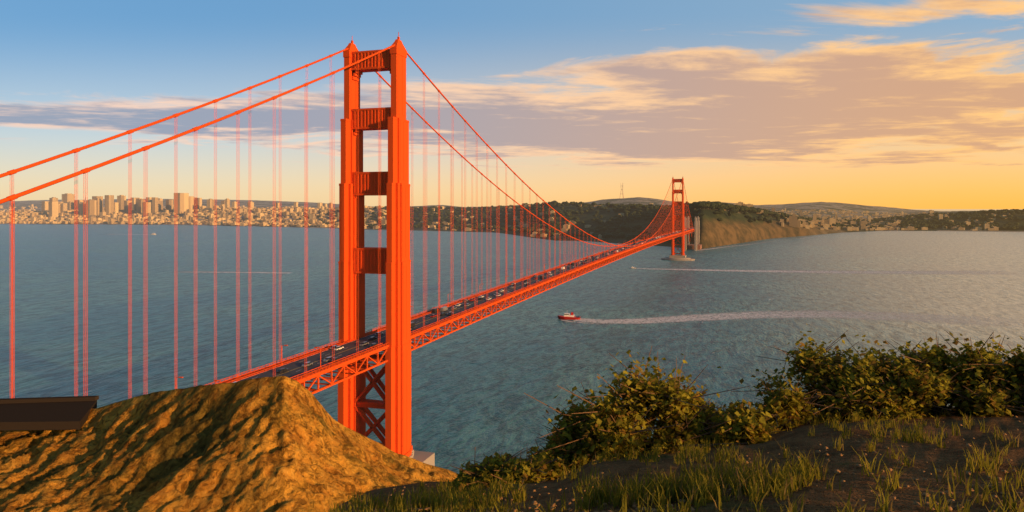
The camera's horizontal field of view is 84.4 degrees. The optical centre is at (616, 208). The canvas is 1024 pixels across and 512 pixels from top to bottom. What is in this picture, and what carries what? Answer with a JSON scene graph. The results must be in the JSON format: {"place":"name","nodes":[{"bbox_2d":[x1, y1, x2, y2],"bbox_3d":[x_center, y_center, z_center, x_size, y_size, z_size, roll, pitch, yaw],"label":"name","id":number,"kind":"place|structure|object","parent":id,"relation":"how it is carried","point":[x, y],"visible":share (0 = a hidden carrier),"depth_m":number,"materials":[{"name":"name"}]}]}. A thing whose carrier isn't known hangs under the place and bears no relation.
{"place":"outdoors","nodes":[
{"label":"outdoors","id":0,"kind":"place"},
{"bbox_2d":[0,376,456,511],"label":"rocky hill","id":1,"kind":"structure","parent":0,"point":[276,444],"depth_m":57.41,"materials":[{"name":"brown stone"}]},
{"bbox_2d":[0,396,98,429],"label":"concrete bunker","id":2,"kind":"object","parent":1,"relation":"on","point":[56,413],"visible":1,"depth_m":69.74,"materials":[{"name":"brown"}]},
{"bbox_2d":[0,209,1023,473],"bbox_3d":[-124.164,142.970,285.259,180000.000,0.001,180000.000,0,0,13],"label":"water","id":3,"kind":"structure","parent":0,"point":[474,385],"depth_m":772.72,"materials":[{"name":"blue liquid"}]},
{"bbox_2d":[184,271,288,272],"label":"boat wake","id":4,"kind":"object","parent":3,"relation":"on","point":[235,272],"visible":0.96,"depth_m":1228.06,"materials":[{"name":"white liquid"}]},
{"bbox_2d":[409,216,699,465],"bbox_3d":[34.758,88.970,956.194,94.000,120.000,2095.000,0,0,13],"label":"concrete bridge piers","id":5,"kind":"structure","parent":3,"relation":"on","point":[426,457],"depth_m":1516.96,"materials":[{"name":"beige concrete"}]},
{"bbox_2d":[338,32,412,456],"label":"tower","id":6,"kind":"structure","parent":5,"relation":"on","point":[358,261],"depth_m":281.88,"materials":[{"name":"orange"}]},
{"bbox_2d":[0,44,693,246],"bbox_3d":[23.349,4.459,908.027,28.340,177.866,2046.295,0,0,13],"label":"cables","id":7,"kind":"object","parent":6,"relation":"attached to","point":[34,189],"visible":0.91,"depth_m":200.63,"materials":[{"name":"orange metal"}]},
{"bbox_2d":[206,229,693,393],"bbox_3d":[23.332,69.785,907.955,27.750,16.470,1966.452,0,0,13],"label":"deck truss","id":8,"kind":"object","parent":6,"relation":"attached to","point":[482,310],"visible":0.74,"depth_m":339.00,"materials":[{"name":"orange"}]},
{"bbox_2d":[7,51,691,398],"bbox_3d":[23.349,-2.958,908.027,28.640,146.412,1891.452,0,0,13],"label":"suspender ropes","id":9,"kind":"object","parent":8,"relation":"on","point":[11,197],"visible":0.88,"depth_m":199.68,"materials":[{"name":"orange"}]},
{"bbox_2d":[175,227,692,388],"bbox_3d":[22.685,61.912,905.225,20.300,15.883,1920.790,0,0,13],"label":"bridge lamp posts","id":10,"kind":"object","parent":8,"relation":"on","point":[411,306],"visible":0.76,"depth_m":324.31,"materials":[{"name":"orange"}]},
{"bbox_2d":[218,230,685,383],"bbox_3d":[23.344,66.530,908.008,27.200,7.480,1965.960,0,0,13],"label":"roadway","id":11,"kind":"structure","parent":8,"relation":"on","point":[298,363],"depth_m":292.53,"materials":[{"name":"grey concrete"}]},
{"bbox_2d":[239,244,636,380],"bbox_3d":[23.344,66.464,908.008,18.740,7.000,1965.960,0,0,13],"label":"cars","id":12,"kind":"object","parent":11,"relation":"on","point":[416,326],"visible":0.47,"depth_m":288.27,"materials":[{"name":"white paint"}]},
{"bbox_2d":[232,228,691,382],"bbox_3d":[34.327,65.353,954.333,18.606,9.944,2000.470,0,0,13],"label":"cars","id":13,"kind":"object","parent":11,"relation":"on","point":[337,347],"visible":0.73,"depth_m":356.87,"materials":[{"name":"white"}]},
{"bbox_2d":[671,177,684,254],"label":"tower","id":14,"kind":"structure","parent":5,"relation":"on","point":[677,217],"depth_m":1527.28,"materials":[{"name":"orange"}]},
{"bbox_2d":[558,312,580,319],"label":"tug boat","id":15,"kind":"object","parent":3,"relation":"on","point":[568,316],"visible":1,"depth_m":710.69,"materials":[{"name":"red metal"}]},
{"bbox_2d":[687,227,693,243],"bbox_3d":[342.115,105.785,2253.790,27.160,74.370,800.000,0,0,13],"label":"approach steel","id":16,"kind":"object","parent":3,"relation":"on","point":[689,238],"visible":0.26,"depth_m":2012.14,"materials":[{"name":"orange"}]},
{"bbox_2d":[691,241,771,250],"bbox_3d":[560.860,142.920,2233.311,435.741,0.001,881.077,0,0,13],"label":"surf","id":17,"kind":"structure","parent":3,"relation":"on","point":[727,246],"depth_m":2059.02,"materials":[{"name":"white liquid"}]},
{"bbox_2d":[574,311,946,323],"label":"boat wake","id":18,"kind":"object","parent":3,"relation":"on","point":[672,318],"visible":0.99,"depth_m":729.70,"materials":[{"name":"white liquid"}]},
{"bbox_2d":[637,268,976,273],"bbox_3d":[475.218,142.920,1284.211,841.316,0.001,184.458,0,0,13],"label":"boat wake","id":19,"kind":"object","parent":3,"relation":"on","point":[887,272],"visible":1,"depth_m":1247.42,"materials":[{"name":"white liquid"}]},
{"bbox_2d":[0,197,1023,248],"bbox_3d":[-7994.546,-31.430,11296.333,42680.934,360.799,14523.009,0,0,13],"label":"san francisco terrain","id":20,"kind":"structure","parent":0,"point":[736,228],"depth_m":3376.21,"materials":[{"name":"soil"}]},
{"bbox_2d":[0,193,1014,241],"bbox_3d":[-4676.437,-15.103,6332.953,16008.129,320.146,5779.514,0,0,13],"label":"city buildings","id":21,"kind":"structure","parent":20,"relation":"on","point":[110,212],"depth_m":5334.02,"materials":[{"name":"beige concrete"}]},
{"bbox_2d":[299,200,1023,243],"bbox_3d":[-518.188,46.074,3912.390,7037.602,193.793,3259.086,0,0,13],"label":"presidio trees","id":22,"kind":"object","parent":20,"relation":"on","point":[664,211],"visible":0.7,"depth_m":3432.32,"materials":[{"name":"green plant"}]},
{"bbox_2d":[687,244,701,249],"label":"building","id":23,"kind":"structure","parent":20,"relation":"on","point":[691,246],"depth_m":1883.24,"materials":[{"name":"brown brick"}]},
{"bbox_2d":[0,0,1023,208],"label":"sky","id":24,"kind":"structure","parent":0,"point":[904,104],"materials":[{"name":"blue"}]},
{"bbox_2d":[336,407,1023,511],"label":"headland ground","id":25,"kind":"structure","parent":0,"point":[819,497],"depth_m":5.78,"materials":[{"name":"green plant"}]},
{"bbox_2d":[449,458,489,491],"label":"shrub","id":26,"kind":"object","parent":25,"relation":"on","point":[464,477],"visible":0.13,"depth_m":7.99,"materials":[{"name":"green plant"}]},
{"bbox_2d":[450,447,563,488],"bbox_3d":[-1.534,3.896,8.103,1.385,0.586,1.835,0,0,-42],"label":"shrub","id":27,"kind":"object","parent":25,"relation":"on","point":[536,471],"visible":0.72,"depth_m":8.09,"materials":[{"name":"green plant"}]},
{"bbox_2d":[527,430,563,458],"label":"shrub","id":28,"kind":"object","parent":25,"relation":"on","point":[548,437],"visible":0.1,"depth_m":10.07,"materials":[{"name":"green plant"}]},
{"bbox_2d":[519,439,579,479],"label":"shrub","id":29,"kind":"object","parent":25,"relation":"on","point":[555,464],"visible":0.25,"depth_m":8.91,"materials":[{"name":"green plant"}]},
{"bbox_2d":[542,399,652,465],"bbox_3d":[-0.401,3.852,9.489,2.051,1.020,1.708,0,0,13],"label":"shrub","id":30,"kind":"object","parent":25,"relation":"on","point":[569,448],"visible":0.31,"depth_m":9.26,"materials":[{"name":"green plant"}]},
{"bbox_2d":[525,339,748,475],"bbox_3d":[0.275,3.423,9.778,3.693,2.001,3.299,0,0,-4],"label":"shrub","id":31,"kind":"object","parent":25,"relation":"on","point":[636,393],"visible":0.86,"depth_m":9.39,"materials":[{"name":"green plant"}]},
{"bbox_2d":[321,407,1023,511],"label":"grass tufts","id":32,"kind":"object","parent":25,"relation":"on","point":[700,488],"visible":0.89,"depth_m":4.73,"materials":[{"name":"green plant"}]},
{"bbox_2d":[336,414,1023,511],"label":"wildflowers","id":33,"kind":"object","parent":25,"relation":"on","point":[836,471],"visible":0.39,"depth_m":4.79,"materials":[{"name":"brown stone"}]},
{"bbox_2d":[640,376,726,447],"bbox_3d":[1.093,3.671,9.821,2.204,1.308,2.054,0,0,13],"label":"shrub","id":34,"kind":"object","parent":25,"relation":"on","point":[706,414],"visible":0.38,"depth_m":9.54,"materials":[{"name":"green plant"}]},
{"bbox_2d":[703,396,753,416],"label":"shrub","id":35,"kind":"object","parent":25,"relation":"on","point":[723,412],"depth_m":10.40,"materials":[{"name":"green plant"}]},
{"bbox_2d":[703,399,785,446],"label":"shrub","id":36,"kind":"object","parent":25,"relation":"on","point":[748,425],"visible":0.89,"depth_m":9.00,"materials":[{"name":"green plant"}]},
{"bbox_2d":[740,378,840,434],"bbox_3d":[3.113,3.646,10.210,1.616,1.052,1.555,0,0,-19],"label":"shrub","id":37,"kind":"object","parent":25,"relation":"on","point":[789,407],"visible":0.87,"depth_m":9.98,"materials":[{"name":"green plant"}]},
{"bbox_2d":[731,330,951,420],"bbox_3d":[4.237,3.421,11.091,3.778,1.743,3.031,0,0,13],"label":"shrub","id":38,"kind":"object","parent":25,"relation":"on","point":[805,362],"visible":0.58,"depth_m":10.89,"materials":[{"name":"green plant"}]},
{"bbox_2d":[794,334,955,417],"bbox_3d":[4.957,3.357,10.846,3.210,1.690,2.806,0,0,13],"label":"shrub","id":39,"kind":"object","parent":25,"relation":"on","point":[869,353],"visible":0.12,"depth_m":10.89,"materials":[{"name":"green plant"}]},
{"bbox_2d":[811,340,961,419],"bbox_3d":[5.168,3.258,10.570,2.899,1.600,2.724,0,0,13],"label":"shrub","id":40,"kind":"object","parent":25,"relation":"on","point":[928,386],"visible":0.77,"depth_m":10.08,"materials":[{"name":"green plant"}]},
{"bbox_2d":[875,331,1023,416],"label":"shrub","id":41,"kind":"object","parent":25,"relation":"on","point":[984,402],"visible":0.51,"depth_m":10.13,"materials":[{"name":"green plant"}]},
{"bbox_2d":[877,335,1022,415],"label":"shrub","id":42,"kind":"object","parent":25,"relation":"on","point":[933,356],"visible":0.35,"depth_m":10.56,"materials":[{"name":"green plant"}]},
{"bbox_2d":[949,335,1023,414],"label":"shrub","id":43,"kind":"object","parent":25,"relation":"on","point":[1018,362],"visible":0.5,"depth_m":10.15,"materials":[{"name":"green plant"}]}
]}

